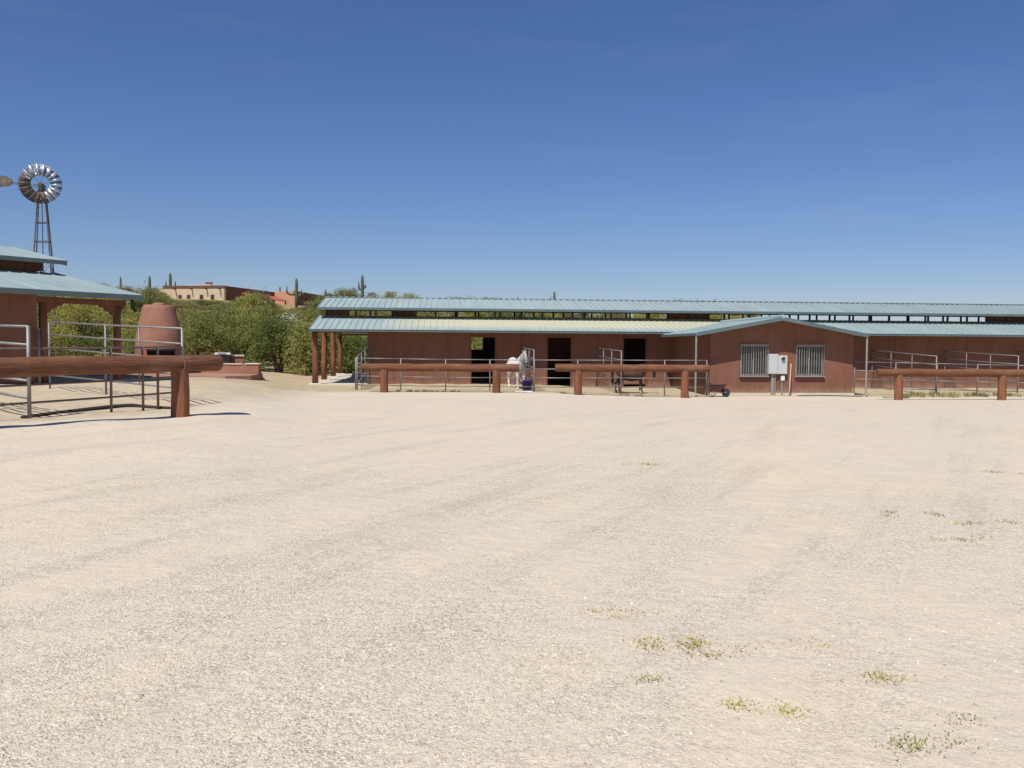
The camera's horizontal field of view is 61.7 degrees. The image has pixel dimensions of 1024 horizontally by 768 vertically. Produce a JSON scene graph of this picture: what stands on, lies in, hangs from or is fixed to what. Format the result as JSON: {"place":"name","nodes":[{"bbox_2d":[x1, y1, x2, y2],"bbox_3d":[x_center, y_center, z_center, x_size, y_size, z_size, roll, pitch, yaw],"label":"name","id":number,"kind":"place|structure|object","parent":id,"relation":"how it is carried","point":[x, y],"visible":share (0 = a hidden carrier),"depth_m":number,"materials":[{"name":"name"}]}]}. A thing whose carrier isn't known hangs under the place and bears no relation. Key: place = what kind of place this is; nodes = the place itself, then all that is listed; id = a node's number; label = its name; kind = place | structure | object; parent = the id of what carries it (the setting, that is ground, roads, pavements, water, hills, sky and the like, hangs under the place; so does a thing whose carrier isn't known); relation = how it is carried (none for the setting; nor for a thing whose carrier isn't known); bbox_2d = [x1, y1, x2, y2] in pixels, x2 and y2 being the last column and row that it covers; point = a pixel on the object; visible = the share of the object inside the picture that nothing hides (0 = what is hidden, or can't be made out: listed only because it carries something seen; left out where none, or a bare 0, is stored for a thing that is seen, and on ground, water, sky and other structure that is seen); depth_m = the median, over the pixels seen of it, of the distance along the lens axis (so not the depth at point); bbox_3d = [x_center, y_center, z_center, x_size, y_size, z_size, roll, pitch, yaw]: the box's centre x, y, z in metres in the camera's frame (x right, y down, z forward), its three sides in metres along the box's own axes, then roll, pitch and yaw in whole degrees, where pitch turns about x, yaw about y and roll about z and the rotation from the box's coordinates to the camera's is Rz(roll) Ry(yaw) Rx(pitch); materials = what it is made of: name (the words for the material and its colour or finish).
{"place":"outdoors","nodes":[
{"label":"outdoors","id":0,"kind":"place"},
{"bbox_2d":[90,372,262,379],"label":"patio","id":1,"kind":"structure","parent":0,"point":[237,376],"depth_m":39.89,"materials":[{"name":"beige concrete"}]},
{"bbox_2d":[134,303,180,373],"bbox_3d":[-17.462,-2.273,42.414,2.265,3.480,2.337,0,2,0],"label":"adobe oven","id":2,"kind":"object","parent":1,"relation":"on","point":[160,314],"visible":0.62,"depth_m":41.63,"materials":[{"name":"paint"}]},
{"bbox_2d":[214,351,232,362],"bbox_3d":[-14.637,-1.123,43.584,0.880,1.120,0.615,0,2,-9],"label":"barbecue grill","id":3,"kind":"object","parent":1,"relation":"on","point":[226,357],"visible":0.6,"depth_m":43.37,"materials":[{"name":"black metal"}]},
{"bbox_2d":[230,355,244,362],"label":"brick pier","id":4,"kind":"structure","parent":0,"point":[236,358],"depth_m":43.91,"materials":[{"name":"brick"}]},
{"bbox_2d":[312,374,366,384],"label":"pavement","id":5,"kind":"structure","parent":0,"point":[345,379],"depth_m":46.40,"materials":[{"name":"concrete"}]},
{"bbox_2d":[0,297,1023,767],"bbox_3d":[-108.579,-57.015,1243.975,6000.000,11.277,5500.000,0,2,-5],"label":"ground","id":6,"kind":"structure","parent":0,"point":[94,625],"depth_m":5.71,"materials":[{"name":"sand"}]},
{"bbox_2d":[0,324,31,418],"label":"corral gate","id":7,"kind":"structure","parent":6,"relation":"on","point":[28,381],"depth_m":16.72,"materials":[{"name":"metal"}]},
{"bbox_2d":[0,163,61,355],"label":"windmill","id":8,"kind":"object","parent":6,"relation":"on","point":[41,193],"visible":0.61,"depth_m":54.14,"materials":[{"name":"metal"}]},
{"bbox_2d":[37,328,40,382],"bbox_3d":[-17.370,-0.975,31.492,0.120,2.140,0.114,0,2,-5],"label":"fence post","id":9,"kind":"object","parent":6,"relation":"on","point":[38,351],"visible":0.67,"depth_m":31.44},
{"bbox_2d":[37,314,69,355],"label":"mesquite shrub","id":10,"kind":"object","parent":6,"relation":"on","point":[52,339],"visible":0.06,"depth_m":57.27,"materials":[{"name":"green plant"}]},
{"bbox_2d":[0,246,142,383],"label":"open shelter","id":11,"kind":"object","parent":6,"relation":"on","point":[24,282],"visible":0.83,"depth_m":32.40,"materials":[{"name":"teal metal"}]},
{"bbox_2d":[51,312,99,356],"bbox_3d":[-30.782,-3.353,61.801,4.055,4.912,4.297,1,2,12],"label":"paloverde shrub","id":12,"kind":"object","parent":6,"relation":"on","point":[67,327],"visible":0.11,"depth_m":60.81,"materials":[{"name":"green plant"}]},
{"bbox_2d":[50,332,110,356],"bbox_3d":[-26.546,-1.950,52.905,4.921,2.592,3.980,2,3,37],"label":"mesquite shrub","id":13,"kind":"object","parent":6,"relation":"on","point":[98,343],"visible":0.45,"depth_m":52.99,"materials":[{"name":"green plant"}]},
{"bbox_2d":[38,296,125,356],"bbox_3d":[-27.592,-3.534,54.361,5.018,5.772,5.223,0,2,-5],"label":"mesquite tree","id":14,"kind":"object","parent":6,"relation":"on","point":[76,310],"visible":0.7,"depth_m":54.09,"materials":[{"name":"green plant"}]},
{"bbox_2d":[0,346,181,411],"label":"pipe fence","id":15,"kind":"object","parent":6,"relation":"on","point":[142,378],"visible":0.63,"depth_m":18.49,"materials":[{"name":"metal"}]},
{"bbox_2d":[66,317,123,355],"bbox_3d":[-27.016,-2.590,56.522,3.854,3.622,3.767,3,3,43],"label":"creosote shrub","id":16,"kind":"object","parent":6,"relation":"on","point":[102,330],"visible":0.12,"depth_m":56.49,"materials":[{"name":"green plant"}]},
{"bbox_2d":[20,403,170,417],"bbox_3d":[-8.833,0.593,18.437,1.354,0.152,3.564,1,3,14],"label":"edging","id":17,"kind":"object","parent":6,"relation":"on","point":[94,408],"visible":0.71,"depth_m":18.95,"materials":[{"name":"paint"}]},
{"bbox_2d":[0,354,223,417],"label":"log rail","id":18,"kind":"object","parent":6,"relation":"on","point":[180,367],"visible":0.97,"depth_m":16.23,"materials":[{"name":"wood"}]},
{"bbox_2d":[94,327,136,356],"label":"mesquite shrub","id":19,"kind":"object","parent":6,"relation":"on","point":[131,336],"visible":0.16,"depth_m":51.14,"materials":[{"name":"green plant"}]},
{"bbox_2d":[48,321,183,394],"bbox_3d":[-11.488,-0.722,24.244,0.064,2.300,10.474,-2,3,-44],"label":"pipe fence","id":20,"kind":"object","parent":6,"relation":"on","point":[105,352],"visible":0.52,"depth_m":23.90,"materials":[{"name":"metal"}]},
{"bbox_2d":[99,302,138,321],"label":"mesquite shrub","id":21,"kind":"object","parent":6,"relation":"on","point":[125,309],"visible":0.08,"depth_m":100.48,"materials":[{"name":"green plant"}]},
{"bbox_2d":[111,309,139,355],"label":"paloverde shrub","id":22,"kind":"object","parent":6,"relation":"on","point":[131,319],"visible":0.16,"depth_m":62.89,"materials":[{"name":"green plant"}]},
{"bbox_2d":[126,280,173,312],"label":"creosote shrub","id":23,"kind":"object","parent":6,"relation":"on","point":[148,292],"visible":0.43,"depth_m":115.74,"materials":[{"name":"green plant"}]},
{"bbox_2d":[125,294,174,313],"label":"mesquite shrub","id":24,"kind":"object","parent":6,"relation":"on","point":[147,301],"visible":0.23,"depth_m":104.25,"materials":[{"name":"green plant"}]},
{"bbox_2d":[166,295,198,320],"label":"creosote shrub","id":25,"kind":"object","parent":6,"relation":"on","point":[180,310],"visible":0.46,"depth_m":104.78,"materials":[{"name":"green plant"}]},
{"bbox_2d":[176,297,214,315],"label":"creosote shrub","id":26,"kind":"object","parent":6,"relation":"on","point":[193,305],"visible":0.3,"depth_m":114.83,"materials":[{"name":"green plant"}]},
{"bbox_2d":[180,302,241,354],"bbox_3d":[-20.724,-3.099,56.766,4.805,4.834,5.198,0,2,-5],"label":"mesquite tree","id":27,"kind":"object","parent":6,"relation":"on","point":[202,329],"visible":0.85,"depth_m":56.20,"materials":[{"name":"green plant"}]},
{"bbox_2d":[184,320,248,362],"bbox_3d":[-20.530,-2.543,57.215,4.903,3.542,4.793,1,3,22],"label":"creosote shrub","id":28,"kind":"object","parent":6,"relation":"on","point":[215,348],"visible":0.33,"depth_m":56.48,"materials":[{"name":"green plant"}]},
{"bbox_2d":[203,308,240,352],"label":"mesquite shrub","id":29,"kind":"object","parent":6,"relation":"on","point":[225,318],"visible":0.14,"depth_m":77.84,"materials":[{"name":"green plant"}]},
{"bbox_2d":[204,299,239,316],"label":"creosote shrub","id":30,"kind":"object","parent":6,"relation":"on","point":[226,304],"visible":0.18,"depth_m":107.31,"materials":[{"name":"green plant"}]},
{"bbox_2d":[194,363,261,373],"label":"garden wall","id":31,"kind":"structure","parent":6,"relation":"on","point":[243,368],"depth_m":42.50,"materials":[{"name":"paint"}]},
{"bbox_2d":[215,302,241,321],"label":"mesquite shrub","id":32,"kind":"object","parent":6,"relation":"on","point":[224,307],"visible":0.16,"depth_m":97.78,"materials":[{"name":"green plant"}]},
{"bbox_2d":[159,282,318,305],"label":"adobe house","id":33,"kind":"structure","parent":6,"relation":"on","point":[208,291],"depth_m":151.12,"materials":[{"name":"beige paint"}]},
{"bbox_2d":[218,306,272,359],"bbox_3d":[-18.805,-3.092,60.002,3.710,4.803,4.925,0,2,-5],"label":"mesquite tree","id":34,"kind":"object","parent":6,"relation":"on","point":[238,327],"visible":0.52,"depth_m":59.50,"materials":[{"name":"green plant"}]},
{"bbox_2d":[230,287,272,315],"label":"paloverde shrub","id":35,"kind":"object","parent":6,"relation":"on","point":[252,302],"visible":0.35,"depth_m":105.41,"materials":[{"name":"green plant"}]},
{"bbox_2d":[232,323,282,371],"bbox_3d":[-17.326,-2.300,57.687,3.263,3.598,4.315,1,2,10],"label":"mesquite shrub","id":36,"kind":"object","parent":6,"relation":"on","point":[254,346],"visible":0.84,"depth_m":57.11,"materials":[{"name":"green plant"}]},
{"bbox_2d":[240,290,276,312],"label":"creosote shrub","id":37,"kind":"object","parent":6,"relation":"on","point":[263,296],"visible":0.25,"depth_m":116.80,"materials":[{"name":"green plant"}]},
{"bbox_2d":[251,304,281,319],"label":"mesquite shrub","id":38,"kind":"object","parent":6,"relation":"on","point":[266,310],"visible":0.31,"depth_m":99.19,"materials":[{"name":"green plant"}]},
{"bbox_2d":[250,309,305,372],"bbox_3d":[-15.858,-2.812,58.228,3.950,4.810,4.485,-1,3,-35],"label":"mesquite tree","id":39,"kind":"object","parent":6,"relation":"on","point":[271,325],"visible":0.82,"depth_m":57.32,"materials":[{"name":"green plant"}]},
{"bbox_2d":[286,278,304,307],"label":"saguaro cactus","id":40,"kind":"object","parent":6,"relation":"on","point":[296,294],"visible":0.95,"depth_m":139.36,"materials":[{"name":"plant"}]},
{"bbox_2d":[275,316,330,375],"bbox_3d":[-13.350,-2.286,56.686,4.092,4.445,3.474,-1,3,-28],"label":"paloverde shrub","id":41,"kind":"object","parent":6,"relation":"on","point":[298,362],"visible":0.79,"depth_m":56.20,"materials":[{"name":"green plant"}]},
{"bbox_2d":[288,307,317,326],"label":"paloverde shrub","id":42,"kind":"object","parent":6,"relation":"on","point":[309,315],"visible":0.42,"depth_m":98.12,"materials":[{"name":"green plant"}]},
{"bbox_2d":[281,319,330,373],"bbox_3d":[-14.822,-2.423,60.500,4.393,4.382,5.432,1,2,8],"label":"mesquite shrub","id":43,"kind":"object","parent":6,"relation":"on","point":[319,334],"visible":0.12,"depth_m":60.63,"materials":[{"name":"green plant"}]},
{"bbox_2d":[292,297,319,311],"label":"creosote shrub","id":44,"kind":"object","parent":6,"relation":"on","point":[313,304],"visible":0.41,"depth_m":125.36,"materials":[{"name":"green plant"}]},
{"bbox_2d":[318,313,366,372],"bbox_3d":[-12.747,-2.791,62.425,4.724,4.792,4.974,2,3,38],"label":"mesquite tree","id":45,"kind":"object","parent":6,"relation":"on","point":[328,339],"visible":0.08,"depth_m":61.94,"materials":[{"name":"green plant"}]},
{"bbox_2d":[331,287,360,297],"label":"mesquite shrub","id":46,"kind":"object","parent":6,"relation":"on","point":[341,290],"visible":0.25,"depth_m":162.59,"materials":[{"name":"green plant"}]},
{"bbox_2d":[327,333,366,373],"bbox_3d":[-10.686,-2.198,58.087,3.769,4.016,4.235,1,2,8],"label":"mesquite shrub","id":47,"kind":"object","parent":6,"relation":"on","point":[349,344],"visible":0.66,"depth_m":57.31,"materials":[{"name":"green plant"}]},
{"bbox_2d":[340,289,363,297],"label":"creosote shrub","id":48,"kind":"object","parent":6,"relation":"on","point":[346,292],"visible":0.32,"depth_m":148.83,"materials":[{"name":"green plant"}]},
{"bbox_2d":[349,311,373,315],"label":"paloverde shrub","id":49,"kind":"object","parent":6,"relation":"on","point":[361,313],"visible":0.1,"depth_m":105.44,"materials":[{"name":"green plant"}]},
{"bbox_2d":[358,275,365,297],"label":"saguaro cactus","id":50,"kind":"object","parent":6,"relation":"on","point":[363,286],"visible":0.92,"depth_m":149.25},
{"bbox_2d":[357,345,368,389],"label":"pipe fence","id":51,"kind":"object","parent":6,"relation":"on","point":[360,370],"visible":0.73,"depth_m":40.10,"materials":[{"name":"metal"}]},
{"bbox_2d":[355,358,400,389],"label":"pipe fence","id":52,"kind":"object","parent":6,"relation":"on","point":[377,376],"visible":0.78,"depth_m":38.38,"materials":[{"name":"metal"}]},
{"bbox_2d":[368,311,390,315],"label":"paloverde shrub","id":53,"kind":"object","parent":6,"relation":"on","point":[382,313],"visible":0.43,"depth_m":115.94,"materials":[{"name":"green plant"}]},
{"bbox_2d":[385,291,401,297],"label":"paloverde shrub","id":54,"kind":"object","parent":6,"relation":"on","point":[387,294],"visible":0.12,"depth_m":149.79,"materials":[{"name":"green plant"}]},
{"bbox_2d":[401,358,445,389],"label":"pipe fence","id":55,"kind":"object","parent":6,"relation":"on","point":[427,377],"visible":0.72,"depth_m":38.36,"materials":[{"name":"metal"}]},
{"bbox_2d":[360,363,518,392],"bbox_3d":[-3.073,-0.154,36.677,6.758,1.454,0.366,0,2,-1],"label":"log rail","id":56,"kind":"object","parent":6,"relation":"on","point":[385,368],"visible":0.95,"depth_m":36.53,"materials":[{"name":"wood"}]},
{"bbox_2d":[446,359,490,390],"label":"pipe fence","id":57,"kind":"object","parent":6,"relation":"on","point":[472,377],"visible":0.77,"depth_m":38.34,"materials":[{"name":"metal"}]},
{"bbox_2d":[452,312,489,316],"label":"paloverde shrub","id":58,"kind":"object","parent":6,"relation":"on","point":[471,314],"visible":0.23,"depth_m":125.12,"materials":[{"name":"green plant"}]},
{"bbox_2d":[471,337,482,348],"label":"paloverde shrub","id":59,"kind":"object","parent":6,"relation":"on","point":[477,340],"visible":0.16,"depth_m":82.21,"materials":[{"name":"green plant"}]},
{"bbox_2d":[484,312,511,316],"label":"mesquite shrub","id":60,"kind":"object","parent":6,"relation":"on","point":[503,314],"visible":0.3,"depth_m":136.72,"materials":[{"name":"green plant"}]},
{"bbox_2d":[490,359,534,391],"bbox_3d":[0.016,-0.361,38.335,2.006,1.478,0.055,0,2,1],"label":"pipe fence","id":61,"kind":"object","parent":6,"relation":"on","point":[518,377],"visible":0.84,"depth_m":38.32,"materials":[{"name":"metal"}]},
{"bbox_2d":[506,351,527,388],"bbox_3d":[0.263,-0.696,40.336,0.664,1.835,2.278,-1,3,-22],"label":"horse","id":62,"kind":"object","parent":6,"relation":"on","point":[522,361],"visible":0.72,"depth_m":39.93},
{"bbox_2d":[520,379,532,390],"bbox_3d":[0.678,0.043,38.786,0.542,0.532,0.530,2,3,29],"label":"muck tub","id":63,"kind":"object","parent":6,"relation":"on","point":[526,382],"visible":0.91,"depth_m":38.61,"materials":[{"name":"blue plastic"}]},
{"bbox_2d":[521,347,534,390],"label":"pipe fence","id":64,"kind":"object","parent":6,"relation":"on","point":[529,357],"visible":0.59,"depth_m":38.68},
{"bbox_2d":[522,313,551,316],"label":"mesquite shrub","id":65,"kind":"object","parent":6,"relation":"on","point":[537,314],"visible":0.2,"depth_m":134.86,"materials":[{"name":"green plant"}]},
{"bbox_2d":[535,360,577,387],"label":"pipe fence","id":66,"kind":"object","parent":6,"relation":"on","point":[554,369],"visible":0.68,"depth_m":38.28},
{"bbox_2d":[559,313,589,317],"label":"creosote shrub","id":67,"kind":"object","parent":6,"relation":"on","point":[574,315],"visible":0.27,"depth_m":134.34,"materials":[{"name":"green plant"}]},
{"bbox_2d":[585,313,612,317],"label":"paloverde shrub","id":68,"kind":"object","parent":6,"relation":"on","point":[596,315],"visible":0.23,"depth_m":162.93,"materials":[{"name":"green plant"}]},
{"bbox_2d":[578,360,621,394],"bbox_3d":[3.911,-0.279,38.249,1.963,1.620,0.055,0,2,2],"label":"pipe fence","id":69,"kind":"object","parent":6,"relation":"on","point":[607,360],"visible":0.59,"depth_m":38.21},
{"bbox_2d":[595,348,621,386],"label":"pipe fence","id":70,"kind":"object","parent":6,"relation":"on","point":[611,358],"visible":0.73,"depth_m":42.07,"materials":[{"name":"metal"}]},
{"bbox_2d":[578,606,657,623],"bbox_3d":[0.601,1.318,4.954,0.342,0.023,0.363,-2,3,-44],"label":"weed patch","id":71,"kind":"object","parent":6,"relation":"on","point":[615,614],"visible":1,"depth_m":4.95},
{"bbox_2d":[555,364,709,397],"bbox_3d":[5.138,-0.037,36.730,6.582,1.636,0.366,0,2,0],"label":"log rail","id":72,"kind":"object","parent":6,"relation":"on","point":[579,369],"visible":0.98,"depth_m":36.57,"materials":[{"name":"wood"}]},
{"bbox_2d":[611,372,655,393],"bbox_3d":[5.637,-0.253,39.922,2.087,1.399,0.610,0,2,1],"label":"picnic table","id":73,"kind":"object","parent":6,"relation":"on","point":[633,374],"visible":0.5,"depth_m":39.74,"materials":[{"name":"metal"}]},
{"bbox_2d":[622,360,664,395],"bbox_3d":[5.843,-0.254,38.199,1.958,1.658,0.055,0,2,2],"label":"pipe fence","id":74,"kind":"object","parent":6,"relation":"on","point":[648,378],"visible":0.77,"depth_m":38.17,"materials":[{"name":"metal"}]},
{"bbox_2d":[629,671,673,686],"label":"weed patch","id":75,"kind":"object","parent":6,"relation":"on","point":[643,677],"visible":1,"depth_m":3.97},
{"bbox_2d":[308,296,1023,388],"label":"long stable","id":76,"kind":"structure","parent":6,"relation":"on","point":[403,330],"depth_m":46.03,"materials":[{"name":"wood"}]},
{"bbox_2d":[624,376,644,383],"bbox_3d":[6.397,-0.493,44.780,1.117,1.030,0.110,0,2,-5],"label":"half door","id":77,"kind":"structure","parent":76,"relation":"in","point":[643,380],"depth_m":44.77,"materials":[{"name":"wood"}]},
{"bbox_2d":[622,634,716,654],"bbox_3d":[0.818,1.338,4.434,0.489,0.031,0.324,0,2,3],"label":"weed patch","id":78,"kind":"object","parent":6,"relation":"on","point":[682,643],"visible":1,"depth_m":4.44,"materials":[{"name":"plant"}]},
{"bbox_2d":[665,360,706,395],"bbox_3d":[7.737,-0.247,38.149,1.886,1.662,0.055,0,2,2],"label":"pipe fence","id":79,"kind":"object","parent":6,"relation":"on","point":[689,378],"visible":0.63,"depth_m":38.12,"materials":[{"name":"metal"}]},
{"bbox_2d":[670,642,755,659],"bbox_3d":[1.048,1.351,4.322,0.495,0.021,0.276,0,2,-6],"label":"weed patch","id":80,"kind":"object","parent":6,"relation":"on","point":[717,653],"visible":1,"depth_m":4.33,"materials":[{"name":"plant"}]},
{"bbox_2d":[704,384,729,396],"bbox_3d":[9.008,0.288,37.652,1.109,0.568,0.564,2,3,27],"label":"wheelbarrow","id":81,"kind":"object","parent":6,"relation":"on","point":[718,388],"visible":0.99,"depth_m":37.45,"materials":[{"name":"red metal"}]},
{"bbox_2d":[701,695,823,720],"bbox_3d":[1.059,1.376,3.639,0.500,0.026,0.238,1,2,10],"label":"weed patch","id":82,"kind":"object","parent":6,"relation":"on","point":[780,709],"visible":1,"depth_m":3.65,"materials":[{"name":"plant"}]},
{"bbox_2d":[661,315,868,396],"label":"gabled wing","id":83,"kind":"structure","parent":6,"relation":"on","point":[734,353],"depth_m":39.02,"materials":[{"name":"paint"}]},
{"bbox_2d":[739,344,768,376],"bbox_3d":[10.967,-1.060,38.860,1.363,1.461,0.240,0,2,-5],"label":"window","id":84,"kind":"structure","parent":83,"relation":"in","point":[753,358],"depth_m":38.92,"materials":[{"name":"paint"}]},
{"bbox_2d":[794,345,824,376],"bbox_3d":[13.564,-1.053,39.087,1.413,1.461,0.240,0,2,-5],"label":"window","id":85,"kind":"structure","parent":83,"relation":"in","point":[809,358],"depth_m":39.15,"materials":[{"name":"paint"}]},
{"bbox_2d":[767,354,777,394],"bbox_3d":[11.807,-0.422,38.874,0.420,1.878,0.212,0,2,-5],"label":"electrical cabinet","id":86,"kind":"object","parent":6,"relation":"on","point":[772,364],"visible":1,"depth_m":38.77,"materials":[{"name":"grey metal"}]},
{"bbox_2d":[778,355,787,394],"bbox_3d":[12.252,-0.376,38.881,0.444,1.833,0.280,0,2,-5],"label":"meter box","id":87,"kind":"object","parent":6,"relation":"on","point":[782,364],"visible":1,"depth_m":38.83,"materials":[{"name":"grey metal"}]},
{"bbox_2d":[751,637,842,652],"bbox_3d":[1.486,1.352,4.448,0.487,0.017,0.235,0,2,2],"label":"weed patch","id":88,"kind":"object","parent":6,"relation":"on","point":[797,642],"visible":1,"depth_m":4.46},
{"bbox_2d":[853,361,896,395],"bbox_3d":[16.729,-0.226,39.519,2.048,1.634,0.055,0,2,-6],"label":"pipe fence","id":89,"kind":"object","parent":6,"relation":"on","point":[854,387],"visible":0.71,"depth_m":39.47,"materials":[{"name":"metal"}]},
{"bbox_2d":[850,668,925,687],"bbox_3d":[1.738,1.370,4.020,0.328,0.022,0.215,-1,3,-25],"label":"weed patch","id":90,"kind":"object","parent":6,"relation":"on","point":[881,673],"visible":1,"depth_m":4.01,"materials":[{"name":"plant"}]},
{"bbox_2d":[871,350,936,390],"bbox_3d":[19.496,-0.615,42.871,0.060,2.166,5.818,0,2,-6],"label":"pipe fence","id":91,"kind":"object","parent":6,"relation":"on","point":[890,367],"visible":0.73,"depth_m":43.16,"materials":[{"name":"metal"}]},
{"bbox_2d":[897,362,937,390],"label":"pipe fence","id":92,"kind":"object","parent":6,"relation":"on","point":[922,380],"visible":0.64,"depth_m":39.73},
{"bbox_2d":[910,391,937,397],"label":"dry grass tuft","id":93,"kind":"object","parent":6,"relation":"on","point":[922,395],"visible":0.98,"depth_m":38.54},
{"bbox_2d":[873,729,990,760],"bbox_3d":[1.621,1.395,3.346,0.458,0.024,0.255,0,2,-11],"label":"weed patch","id":94,"kind":"object","parent":6,"relation":"on","point":[916,743],"visible":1,"depth_m":3.33,"materials":[{"name":"plant"}]},
{"bbox_2d":[875,369,1023,399],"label":"log rail","id":95,"kind":"object","parent":6,"relation":"on","point":[1002,375],"visible":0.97,"depth_m":35.85,"materials":[{"name":"wood"}]},
{"bbox_2d":[938,392,961,397],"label":"dry grass tuft","id":96,"kind":"object","parent":6,"relation":"on","point":[952,396],"visible":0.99,"depth_m":38.42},
{"bbox_2d":[937,363,977,391],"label":"pipe fence","id":97,"kind":"object","parent":6,"relation":"on","point":[976,390],"visible":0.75,"depth_m":39.92,"materials":[{"name":"metal"}]},
{"bbox_2d":[928,534,991,545],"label":"weed patch","id":98,"kind":"object","parent":6,"relation":"on","point":[961,539],"visible":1,"depth_m":6.95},
{"bbox_2d":[934,708,997,731],"bbox_3d":[1.873,1.391,3.573,0.309,0.019,0.237,0,2,-5],"label":"weed patch","id":99,"kind":"object","parent":6,"relation":"on","point":[965,720],"visible":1,"depth_m":3.56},
{"bbox_2d":[944,351,1018,389],"bbox_3d":[23.550,-0.607,43.248,0.060,2.132,5.772,0,2,-6],"label":"pipe fence","id":100,"kind":"object","parent":6,"relation":"on","point":[966,360],"visible":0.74,"depth_m":43.19,"materials":[{"name":"metal"}]},
{"bbox_2d":[947,518,1015,525],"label":"weed patch","id":101,"kind":"object","parent":6,"relation":"on","point":[970,523],"visible":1,"depth_m":7.61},
{"bbox_2d":[978,364,1018,392],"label":"pipe fence","id":102,"kind":"object","parent":6,"relation":"on","point":[997,382],"visible":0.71,"depth_m":40.10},
{"bbox_2d":[0,0,1023,321],"label":"sky","id":103,"kind":"structure","parent":0,"point":[866,151],"materials":[{"name":"blue"}]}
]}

